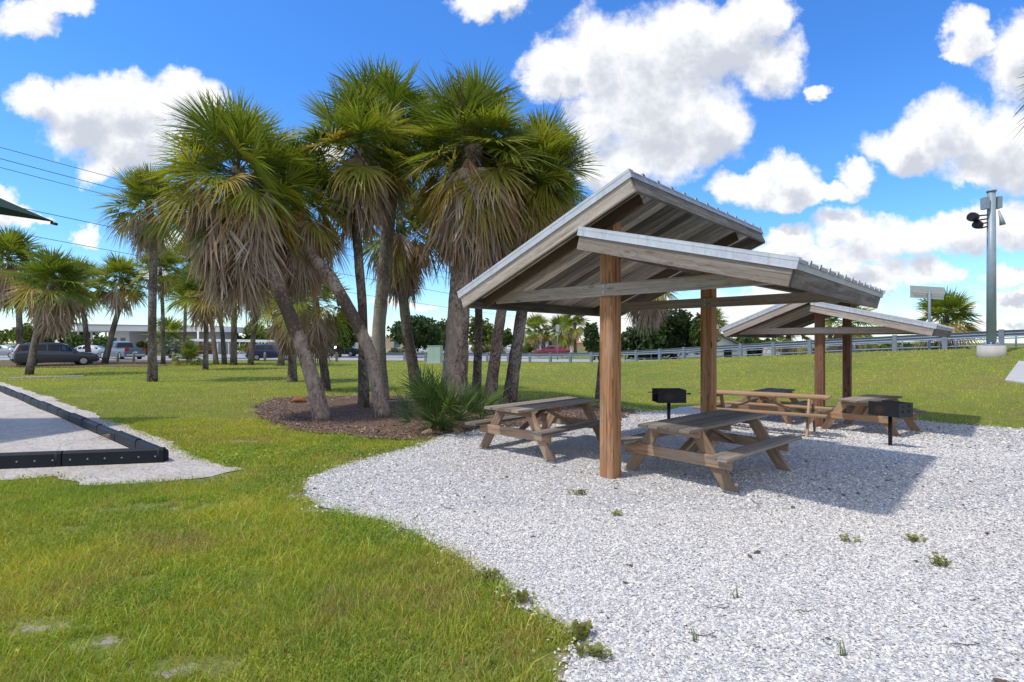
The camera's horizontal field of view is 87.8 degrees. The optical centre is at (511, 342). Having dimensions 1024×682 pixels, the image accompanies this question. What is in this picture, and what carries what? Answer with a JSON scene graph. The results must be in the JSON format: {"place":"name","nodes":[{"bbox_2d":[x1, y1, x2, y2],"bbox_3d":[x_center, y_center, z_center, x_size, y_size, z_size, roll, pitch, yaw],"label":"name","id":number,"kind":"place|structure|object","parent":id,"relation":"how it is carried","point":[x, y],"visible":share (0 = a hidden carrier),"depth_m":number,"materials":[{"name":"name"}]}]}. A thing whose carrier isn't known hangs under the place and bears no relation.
{"place":"outdoors","nodes":[
{"label":"outdoors","id":0,"kind":"place"},
{"bbox_2d":[0,351,571,357],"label":"parking lot","id":1,"kind":"structure","parent":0,"point":[241,354],"depth_m":65.00,"materials":[{"name":"grey asphalt"}]},
{"bbox_2d":[0,345,14,357],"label":"parked car","id":2,"kind":"object","parent":1,"relation":"on","point":[5,350],"visible":0.34,"depth_m":59.34,"materials":[{"name":"silver paint"}]},
{"bbox_2d":[0,323,45,344],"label":"broadleaf tree","id":3,"kind":"object","parent":1,"relation":"on","point":[11,334],"visible":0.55,"depth_m":78.61,"materials":[{"name":"green plant"}]},
{"bbox_2d":[33,322,101,342],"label":"broadleaf tree","id":4,"kind":"object","parent":1,"relation":"on","point":[60,339],"visible":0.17,"depth_m":83.08,"materials":[{"name":"green plant"}]},
{"bbox_2d":[64,333,115,347],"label":"bush","id":5,"kind":"object","parent":1,"relation":"on","point":[78,340],"visible":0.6,"depth_m":69.58,"materials":[{"name":"green plant"}]},
{"bbox_2d":[71,324,247,353],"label":"canopy building","id":6,"kind":"structure","parent":1,"relation":"on","point":[133,334],"depth_m":78.28,"materials":[{"name":"white glass"}]},
{"bbox_2d":[144,316,194,355],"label":"palm tree","id":7,"kind":"object","parent":1,"relation":"on","point":[171,324],"visible":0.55,"depth_m":69.45,"materials":[{"name":"green plant"}]},
{"bbox_2d":[147,339,274,353],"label":"covered walkway","id":8,"kind":"structure","parent":1,"relation":"on","point":[229,340],"depth_m":76.50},
{"bbox_2d":[242,321,275,344],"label":"broadleaf tree","id":9,"kind":"object","parent":1,"relation":"on","point":[258,336],"visible":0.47,"depth_m":86.59,"materials":[{"name":"green plant"}]},
{"bbox_2d":[327,345,357,355],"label":"parked car","id":10,"kind":"object","parent":1,"relation":"on","point":[353,351],"visible":0.49,"depth_m":65.19,"materials":[{"name":"black paint"}]},
{"bbox_2d":[328,310,358,356],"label":"broadleaf tree","id":11,"kind":"object","parent":1,"relation":"on","point":[353,339],"visible":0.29,"depth_m":60.56,"materials":[{"name":"green plant"}]},
{"bbox_2d":[386,313,443,352],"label":"broadleaf tree","id":12,"kind":"object","parent":1,"relation":"on","point":[426,332],"visible":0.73,"depth_m":61.87,"materials":[{"name":"green plant"}]},
{"bbox_2d":[435,318,446,350],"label":"broadleaf tree","id":13,"kind":"object","parent":1,"relation":"on","point":[442,324],"visible":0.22,"depth_m":78.46,"materials":[{"name":"green plant"}]},
{"bbox_2d":[468,316,493,345],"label":"broadleaf tree","id":14,"kind":"object","parent":1,"relation":"on","point":[487,330],"visible":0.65,"depth_m":82.61,"materials":[{"name":"green plant"}]},
{"bbox_2d":[468,344,506,352],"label":"bush","id":15,"kind":"object","parent":1,"relation":"on","point":[486,348],"visible":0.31,"depth_m":73.89,"materials":[{"name":"green plant"}]},
{"bbox_2d":[502,328,512,346],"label":"broadleaf tree","id":16,"kind":"object","parent":1,"relation":"on","point":[507,337],"visible":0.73,"depth_m":94.27,"materials":[{"name":"green plant"}]},
{"bbox_2d":[523,312,551,349],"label":"palm tree","id":17,"kind":"object","parent":1,"relation":"on","point":[533,339],"visible":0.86,"depth_m":84.38,"materials":[{"name":"green plant"}]},
{"bbox_2d":[532,345,569,352],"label":"parked car","id":18,"kind":"object","parent":1,"relation":"on","point":[550,349],"visible":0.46,"depth_m":61.21,"materials":[{"name":"red paint"}]},
{"bbox_2d":[544,314,577,349],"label":"palm tree","id":19,"kind":"object","parent":1,"relation":"on","point":[562,342],"visible":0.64,"depth_m":84.39,"materials":[{"name":"green plant"}]},
{"bbox_2d":[331,336,443,351],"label":"tan building","id":20,"kind":"structure","parent":0,"point":[389,344],"depth_m":96.00,"materials":[{"name":"beige concrete"}]},
{"bbox_2d":[0,343,1023,681],"bbox_3d":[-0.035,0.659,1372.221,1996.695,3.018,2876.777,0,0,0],"label":"ground","id":21,"kind":"structure","parent":0,"point":[550,657],"depth_m":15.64,"materials":[{"name":"green plant"}]},
{"bbox_2d":[0,226,55,365],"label":"palm tree","id":22,"kind":"object","parent":21,"relation":"on","point":[11,240],"visible":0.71,"depth_m":39.05,"materials":[{"name":"green plant"}]},
{"bbox_2d":[8,375,84,378],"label":"path slab","id":23,"kind":"structure","parent":21,"relation":"on","point":[45,377],"depth_m":26.25,"materials":[{"name":"concrete"}]},
{"bbox_2d":[0,245,104,374],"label":"palm tree","id":24,"kind":"object","parent":21,"relation":"on","point":[50,309],"visible":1,"depth_m":28.16,"materials":[{"name":"green plant"}]},
{"bbox_2d":[57,409,70,420],"bbox_3d":[-10.164,1.693,12.114,1.180,0.235,0.116,0,0,41],"label":"border timber","id":25,"kind":"object","parent":21,"relation":"on","point":[63,413],"visible":0.66,"depth_m":12.08,"materials":[{"name":"black plastic"}]},
{"bbox_2d":[69,413,85,426],"bbox_3d":[-9.237,1.672,11.321,1.180,0.235,0.117,0,0,40],"label":"border timber","id":26,"kind":"object","parent":21,"relation":"on","point":[75,418],"visible":0.78,"depth_m":11.24,"materials":[{"name":"black plastic"}]},
{"bbox_2d":[82,418,102,433],"bbox_3d":[-8.309,1.682,10.529,1.180,0.235,0.117,0,0,40],"label":"border timber","id":27,"kind":"object","parent":21,"relation":"on","point":[89,425],"visible":0.74,"depth_m":10.45,"materials":[{"name":"black plastic"}]},
{"bbox_2d":[0,360,185,366],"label":"mulch strip","id":28,"kind":"object","parent":21,"relation":"on","point":[123,363],"visible":0.53,"depth_m":41.29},
{"bbox_2d":[9,342,98,365],"bbox_3d":[-33.855,0.859,39.487,2.200,1.742,4.915,0,0,42],"label":"parked car","id":29,"kind":"object","parent":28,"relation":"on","point":[49,352],"visible":0.77,"depth_m":38.72,"materials":[{"name":"black paint"}]},
{"bbox_2d":[45,255,117,363],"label":"palm tree","id":30,"kind":"object","parent":28,"relation":"on","point":[85,322],"visible":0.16,"depth_m":42.77,"materials":[{"name":"green plant"}]},
{"bbox_2d":[87,250,147,363],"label":"palm tree","id":31,"kind":"object","parent":28,"relation":"on","point":[114,267],"visible":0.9,"depth_m":42.45,"materials":[{"name":"green plant"}]},
{"bbox_2d":[123,246,184,363],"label":"palm tree","id":32,"kind":"object","parent":28,"relation":"on","point":[162,280],"visible":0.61,"depth_m":41.58,"materials":[{"name":"green plant"}]},
{"bbox_2d":[97,425,116,440],"bbox_3d":[-7.381,1.693,9.737,1.180,0.235,0.117,0,0,41],"label":"border timber","id":33,"kind":"object","parent":21,"relation":"on","point":[102,430],"visible":0.66,"depth_m":9.72,"materials":[{"name":"black plastic"}]},
{"bbox_2d":[62,447,165,466],"bbox_3d":[-5.683,1.665,7.620,1.264,0.270,0.117,0,0,-12],"label":"border timber","id":34,"kind":"object","parent":21,"relation":"on","point":[112,456],"visible":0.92,"depth_m":7.57,"materials":[{"name":"black plastic"}]},
{"bbox_2d":[0,382,242,484],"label":"sand pit","id":35,"kind":"object","parent":21,"relation":"on","point":[25,427],"visible":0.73,"depth_m":8.96,"materials":[{"name":"white sand"}]},
{"bbox_2d":[0,198,57,225],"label":"shade canopy","id":36,"kind":"object","parent":35,"relation":"on","point":[8,208],"visible":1,"depth_m":11.24,"materials":[{"name":"fabric"}]},
{"bbox_2d":[0,450,64,468],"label":"border timber","id":37,"kind":"object","parent":35,"relation":"on","point":[16,460],"visible":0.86,"depth_m":7.37,"materials":[{"name":"black plastic"}]},
{"bbox_2d":[115,431,141,447],"bbox_3d":[-6.454,1.672,8.944,1.180,0.235,0.117,0,0,40],"label":"border timber","id":38,"kind":"object","parent":21,"relation":"on","point":[125,439],"visible":0.76,"depth_m":8.87,"materials":[{"name":"black plastic"}]},
{"bbox_2d":[88,161,191,381],"bbox_3d":[-16.073,-3.035,23.428,3.933,9.719,4.091,0,0,0],"label":"palm tree","id":39,"kind":"object","parent":21,"relation":"on","point":[134,227],"visible":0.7,"depth_m":23.15,"materials":[{"name":"green plant"}]},
{"bbox_2d":[136,440,168,460],"bbox_3d":[-5.526,1.683,8.152,1.180,0.235,0.117,0,0,40],"label":"border timber","id":40,"kind":"object","parent":21,"relation":"on","point":[142,444],"visible":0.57,"depth_m":8.20,"materials":[{"name":"black plastic"}]},
{"bbox_2d":[163,236,200,355],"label":"palm tree","id":41,"kind":"object","parent":21,"relation":"on","point":[184,319],"visible":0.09,"depth_m":54.62,"materials":[{"name":"green plant"}]},
{"bbox_2d":[170,340,202,365],"bbox_3d":[-24.474,1.139,40.287,2.544,2.675,2.651,0,0,0],"label":"bush","id":42,"kind":"object","parent":21,"relation":"on","point":[188,350],"visible":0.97,"depth_m":39.91,"materials":[{"name":"green plant"}]},
{"bbox_2d":[158,260,244,369],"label":"palm tree","id":43,"kind":"object","parent":21,"relation":"on","point":[198,316],"visible":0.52,"depth_m":33.26,"materials":[{"name":"green plant"}]},
{"bbox_2d":[179,276,223,364],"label":"palm tree","id":44,"kind":"object","parent":21,"relation":"on","point":[214,351],"visible":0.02,"depth_m":41.32,"materials":[{"name":"green plant"}]},
{"bbox_2d":[186,286,227,364],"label":"palm tree","id":45,"kind":"object","parent":21,"relation":"on","point":[223,351],"visible":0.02,"depth_m":41.46,"materials":[{"name":"green plant"}]},
{"bbox_2d":[230,297,236,364],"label":"palm tree","id":46,"kind":"object","parent":21,"relation":"on","point":[233,354],"visible":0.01,"depth_m":40.58,"materials":[{"name":"green plant"}]},
{"bbox_2d":[236,296,278,364],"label":"palm tree","id":47,"kind":"object","parent":21,"relation":"on","point":[257,317],"visible":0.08,"depth_m":40.59,"materials":[{"name":"green plant"}]},
{"bbox_2d":[261,290,310,365],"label":"palm tree","id":48,"kind":"object","parent":21,"relation":"on","point":[281,362],"visible":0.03,"depth_m":39.01,"materials":[{"name":"green plant"}]},
{"bbox_2d":[249,288,323,381],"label":"palm tree","id":49,"kind":"object","parent":21,"relation":"on","point":[292,376],"visible":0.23,"depth_m":23.09,"materials":[{"name":"green plant"}]},
{"bbox_2d":[272,270,354,390],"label":"palm tree","id":50,"kind":"object","parent":21,"relation":"on","point":[320,333],"visible":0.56,"depth_m":18.80,"materials":[{"name":"green plant"}]},
{"bbox_2d":[348,179,448,390],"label":"palm tree","id":51,"kind":"object","parent":21,"relation":"on","point":[406,279],"visible":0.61,"depth_m":18.83,"materials":[{"name":"green plant"}]},
{"bbox_2d":[427,346,442,363],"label":"utility box","id":52,"kind":"object","parent":21,"relation":"on","point":[434,354],"visible":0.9,"depth_m":43.67,"materials":[{"name":"metal"}]},
{"bbox_2d":[428,347,439,362],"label":"door","id":53,"kind":"structure","parent":52,"relation":"in","point":[433,352],"depth_m":43.66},
{"bbox_2d":[233,392,658,442],"bbox_3d":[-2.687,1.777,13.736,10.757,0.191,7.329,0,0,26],"label":"mulch bed","id":54,"kind":"object","parent":21,"relation":"on","point":[335,408],"visible":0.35,"depth_m":11.96,"materials":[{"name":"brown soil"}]},
{"bbox_2d":[131,85,330,420],"bbox_3d":[-5.937,-1.835,11.624,3.974,7.398,3.640,0,0,0],"label":"palm tree","id":55,"kind":"object","parent":54,"relation":"on","point":[229,228],"visible":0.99,"depth_m":11.13,"materials":[{"name":"green plant"}]},
{"bbox_2d":[212,125,390,417],"bbox_3d":[-5.034,-1.675,13.147,3.926,7.060,3.402,0,0,-15],"label":"palm tree","id":56,"kind":"object","parent":54,"relation":"on","point":[323,236],"visible":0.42,"depth_m":12.44,"materials":[{"name":"green plant"}]},
{"bbox_2d":[281,70,427,407],"bbox_3d":[-4.000,-2.490,13.791,3.849,8.619,3.907,0,0,0],"label":"palm tree","id":57,"kind":"object","parent":54,"relation":"on","point":[366,194],"visible":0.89,"depth_m":13.38,"materials":[{"name":"green plant"}]},
{"bbox_2d":[311,53,448,399],"bbox_3d":[-3.566,-3.269,15.620,4.425,10.214,4.350,0,0,0],"label":"palm tree","id":58,"kind":"object","parent":54,"relation":"on","point":[388,83],"visible":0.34,"depth_m":15.44,"materials":[{"name":"green plant"}]},
{"bbox_2d":[391,364,512,434],"bbox_3d":[-1.316,1.059,10.435,2.221,1.362,2.254,0,0,30],"label":"saw palmetto","id":59,"kind":"object","parent":54,"relation":"on","point":[436,401],"visible":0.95,"depth_m":10.12,"materials":[{"name":"green plant"}]},
{"bbox_2d":[445,135,500,399],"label":"palm tree","id":60,"kind":"object","parent":54,"relation":"on","point":[477,365],"visible":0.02,"depth_m":15.56,"materials":[{"name":"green plant"}]},
{"bbox_2d":[390,48,560,400],"bbox_3d":[-0.990,-2.727,13.877,4.554,9.146,4.444,0,0,0],"label":"palm tree","id":61,"kind":"object","parent":54,"relation":"on","point":[466,198],"visible":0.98,"depth_m":13.16,"materials":[{"name":"green plant"}]},
{"bbox_2d":[451,381,508,424],"bbox_3d":[-0.817,1.278,11.335,1.550,0.925,1.657,0,0,0],"label":"saw palmetto","id":62,"kind":"object","parent":54,"relation":"on","point":[481,413],"visible":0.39,"depth_m":11.49,"materials":[{"name":"green plant"}]},
{"bbox_2d":[482,119,592,403],"bbox_3d":[0.280,-2.144,14.695,3.943,7.997,4.057,0,0,0],"label":"palm tree","id":63,"kind":"object","parent":54,"relation":"on","point":[494,358],"visible":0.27,"depth_m":13.96,"materials":[{"name":"green plant"}]},
{"bbox_2d":[483,95,604,403],"bbox_3d":[0.696,-2.365,14.704,3.745,8.449,3.912,0,0,0],"label":"palm tree","id":64,"kind":"object","parent":54,"relation":"on","point":[516,349],"visible":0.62,"depth_m":14.07,"materials":[{"name":"green plant"}]},
{"bbox_2d":[558,314,591,352],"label":"palm tree","id":65,"kind":"object","parent":21,"relation":"on","point":[574,332],"visible":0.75,"depth_m":79.57,"materials":[{"name":"green plant"}]},
{"bbox_2d":[582,322,599,359],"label":"broadleaf tree","id":66,"kind":"object","parent":21,"relation":"on","point":[591,342],"visible":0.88,"depth_m":49.63,"materials":[{"name":"green plant"}]},
{"bbox_2d":[594,291,684,402],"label":"palm tree","id":67,"kind":"object","parent":21,"relation":"on","point":[641,319],"visible":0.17,"depth_m":16.28,"materials":[{"name":"green plant"}]},
{"bbox_2d":[621,326,657,359],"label":"broadleaf tree","id":68,"kind":"object","parent":21,"relation":"on","point":[629,334],"visible":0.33,"depth_m":46.40,"materials":[{"name":"green plant"}]},
{"bbox_2d":[281,405,1023,681],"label":"gravel bed","id":69,"kind":"object","parent":21,"relation":"on","point":[383,493],"visible":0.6,"depth_m":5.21,"materials":[{"name":"white gravel"}]},
{"bbox_2d":[480,567,504,579],"bbox_3d":[-0.143,1.692,3.873,0.197,0.081,0.132,0,0,0],"label":"weed","id":70,"kind":"object","parent":69,"relation":"on","point":[488,572],"visible":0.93,"depth_m":3.88,"materials":[{"name":"green plant"}]},
{"bbox_2d":[501,588,536,604],"bbox_3d":[0.045,1.692,3.544,0.254,0.081,0.137,0,0,0],"label":"weed","id":71,"kind":"object","parent":69,"relation":"on","point":[523,595],"visible":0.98,"depth_m":3.54,"materials":[{"name":"green plant"}]},
{"bbox_2d":[465,396,621,461],"bbox_3d":[0.552,1.404,8.811,1.630,0.815,2.119,0,0,43],"label":"picnic table","id":72,"kind":"object","parent":69,"relation":"on","point":[549,409],"visible":0.94,"depth_m":8.53,"materials":[{"name":"brown wood"}]},
{"bbox_2d":[567,618,592,640],"bbox_3d":[0.415,1.692,3.130,0.144,0.080,0.161,0,0,-23],"label":"weed","id":73,"kind":"object","parent":69,"relation":"on","point":[585,627],"visible":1,"depth_m":3.14,"materials":[{"name":"green plant"}]},
{"bbox_2d":[575,640,612,659],"bbox_3d":[0.452,1.703,2.940,0.215,0.059,0.133,0,0,8],"label":"weed","id":74,"kind":"object","parent":69,"relation":"on","point":[597,646],"visible":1,"depth_m":2.94,"materials":[{"name":"green plant"}]},
{"bbox_2d":[648,388,690,418],"bbox_3d":[3.066,1.378,10.400,0.740,0.930,0.406,0,0,-2],"label":"park grill","id":75,"kind":"object","parent":69,"relation":"on","point":[668,396],"visible":0.94,"depth_m":10.20,"materials":[{"name":"black metal"}]},
{"bbox_2d":[457,168,885,478],"bbox_3d":[2.349,-0.057,7.933,4.720,3.814,4.316,0,0,43],"label":"picnic shelter","id":76,"kind":"object","parent":69,"relation":"on","point":[614,250],"visible":1,"depth_m":6.86,"materials":[{"name":"brown wood"}]},
{"bbox_2d":[621,409,801,492],"bbox_3d":[2.650,1.427,7.224,2.185,0.791,1.630,0,0,-42],"label":"picnic table","id":77,"kind":"object","parent":69,"relation":"on","point":[700,430],"visible":0.91,"depth_m":6.94,"materials":[{"name":"brown wood"}]},
{"bbox_2d":[691,390,832,436],"bbox_3d":[5.630,1.583,11.964,2.631,0.880,1.760,0,0,35],"label":"picnic table","id":78,"kind":"object","parent":69,"relation":"on","point":[814,414],"visible":0.73,"depth_m":11.70,"materials":[{"name":"brown wood"}]},
{"bbox_2d":[731,388,807,423],"bbox_3d":[7.272,1.797,15.014,1.712,0.856,2.120,0,0,43],"label":"picnic table","id":79,"kind":"object","parent":69,"relation":"on","point":[788,419],"visible":0.43,"depth_m":14.75,"materials":[{"name":"brown wood"}]},
{"bbox_2d":[720,302,954,426],"bbox_3d":[8.892,0.313,14.565,4.720,3.814,4.316,0,0,43],"label":"picnic shelter","id":80,"kind":"object","parent":69,"relation":"on","point":[776,320],"visible":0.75,"depth_m":13.50,"materials":[{"name":"brown wood"}]},
{"bbox_2d":[818,394,925,436],"bbox_3d":[8.713,1.775,12.954,2.017,0.855,1.711,0,0,-37],"label":"picnic table","id":81,"kind":"object","parent":69,"relation":"on","point":[856,407],"visible":0.74,"depth_m":12.78,"materials":[{"name":"brown wood"}]},
{"bbox_2d":[868,400,912,445],"bbox_3d":[7.020,1.569,9.868,0.406,0.930,0.543,0,0,-22],"label":"park grill","id":82,"kind":"object","parent":69,"relation":"on","point":[891,409],"visible":0.98,"depth_m":9.77,"materials":[{"name":"black metal"}]},
{"bbox_2d":[903,533,928,541],"bbox_3d":[3.520,1.703,4.644,0.188,0.058,0.116,0,0,-20],"label":"weed","id":83,"kind":"object","parent":69,"relation":"on","point":[914,537],"visible":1,"depth_m":4.64,"materials":[{"name":"green plant"}]},
{"bbox_2d":[927,551,952,566],"bbox_3d":[3.313,1.687,4.129,0.162,0.091,0.138,0,0,0],"label":"weed","id":84,"kind":"object","parent":69,"relation":"on","point":[937,559],"visible":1,"depth_m":4.12,"materials":[{"name":"green plant"}]},
{"bbox_2d":[627,309,720,358],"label":"broadleaf tree","id":85,"kind":"object","parent":21,"relation":"on","point":[675,333],"visible":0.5,"depth_m":44.73,"materials":[{"name":"green plant"}]},
{"bbox_2d":[688,312,699,351],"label":"broadleaf tree","id":86,"kind":"object","parent":21,"relation":"on","point":[694,340],"visible":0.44,"depth_m":43.54,"materials":[{"name":"green plant"}]},
{"bbox_2d":[386,329,1023,362],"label":"guardrail","id":87,"kind":"object","parent":21,"relation":"on","point":[1001,335],"visible":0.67,"depth_m":31.52,"materials":[{"name":"grey metal"}]},
{"bbox_2d":[696,307,729,339],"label":"palm tree","id":88,"kind":"object","parent":21,"relation":"on","point":[720,321],"visible":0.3,"depth_m":39.58,"materials":[{"name":"green plant"}]},
{"bbox_2d":[677,334,753,357],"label":"gabled house","id":89,"kind":"structure","parent":21,"relation":"on","point":[724,340],"depth_m":58.00,"materials":[{"name":"white paint"}]},
{"bbox_2d":[731,337,762,355],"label":"broadleaf tree","id":90,"kind":"object","parent":21,"relation":"on","point":[742,340],"visible":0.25,"depth_m":58.93,"materials":[{"name":"green plant"}]},
{"bbox_2d":[766,335,811,355],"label":"palm tree","id":91,"kind":"object","parent":21,"relation":"on","point":[787,337],"visible":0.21,"depth_m":51.37,"materials":[{"name":"green plant"}]},
{"bbox_2d":[625,336,1023,359],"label":"railing","id":92,"kind":"object","parent":21,"relation":"on","point":[901,348],"visible":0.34,"depth_m":33.54,"materials":[{"name":"grey metal"}]},
{"bbox_2d":[825,306,880,352],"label":"palm tree","id":93,"kind":"object","parent":21,"relation":"on","point":[829,321],"visible":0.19,"depth_m":41.72,"materials":[{"name":"green plant"}]},
{"bbox_2d":[826,342,912,352],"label":"hedge","id":94,"kind":"object","parent":21,"relation":"on","point":[883,346],"visible":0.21,"depth_m":56.86,"materials":[{"name":"green plant"}]},
{"bbox_2d":[897,341,973,349],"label":"hedge","id":95,"kind":"object","parent":21,"relation":"on","point":[911,345],"visible":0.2,"depth_m":57.20,"materials":[{"name":"green plant"}]},
{"bbox_2d":[911,286,984,349],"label":"palm tree","id":96,"kind":"object","parent":21,"relation":"on","point":[957,310],"visible":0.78,"depth_m":32.44,"materials":[{"name":"green plant"}]},
{"bbox_2d":[966,189,1006,357],"bbox_3d":[19.745,-2.727,22.026,1.372,7.169,0.984,0,0,-24],"label":"light pole","id":97,"kind":"object","parent":21,"relation":"on","point":[991,346],"visible":0.97,"depth_m":21.98,"materials":[{"name":"metal"}]},
{"bbox_2d":[0,346,1023,361],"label":"road","id":98,"kind":"structure","parent":0,"point":[544,360],"depth_m":53.43,"materials":[{"name":"grey asphalt"}]},
{"bbox_2d":[74,345,103,357],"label":"parked car","id":99,"kind":"object","parent":98,"relation":"on","point":[94,348],"visible":0.09,"depth_m":57.48,"materials":[{"name":"white paint"}]},
{"bbox_2d":[98,341,145,359],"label":"pickup truck","id":100,"kind":"object","parent":98,"relation":"on","point":[124,349],"visible":0.8,"depth_m":54.00,"materials":[{"name":"paint"}]},
{"bbox_2d":[158,338,182,357],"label":"bush","id":101,"kind":"object","parent":98,"relation":"on","point":[171,346],"visible":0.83,"depth_m":57.57,"materials":[{"name":"green plant"}]},
{"bbox_2d":[245,344,287,360],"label":"parked car","id":102,"kind":"object","parent":98,"relation":"on","point":[269,350],"visible":0.46,"depth_m":51.04,"materials":[{"name":"blue paint"}]},
{"bbox_2d":[910,285,944,349],"bbox_3d":[23.313,-1.383,29.834,1.663,3.660,0.166,0,0,12],"label":"road sign","id":103,"kind":"object","parent":98,"relation":"on","point":[929,293],"visible":0.82,"depth_m":29.81,"materials":[{"name":"metal"}]},
{"bbox_2d":[0,0,1023,342],"label":"sky","id":104,"kind":"structure","parent":0,"point":[861,138],"materials":[{"name":"blue"}]},
{"bbox_2d":[1005,361,1023,383],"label":"pavement","id":105,"kind":"structure","parent":0,"point":[1016,373],"depth_m":18.75,"materials":[{"name":"concrete"}]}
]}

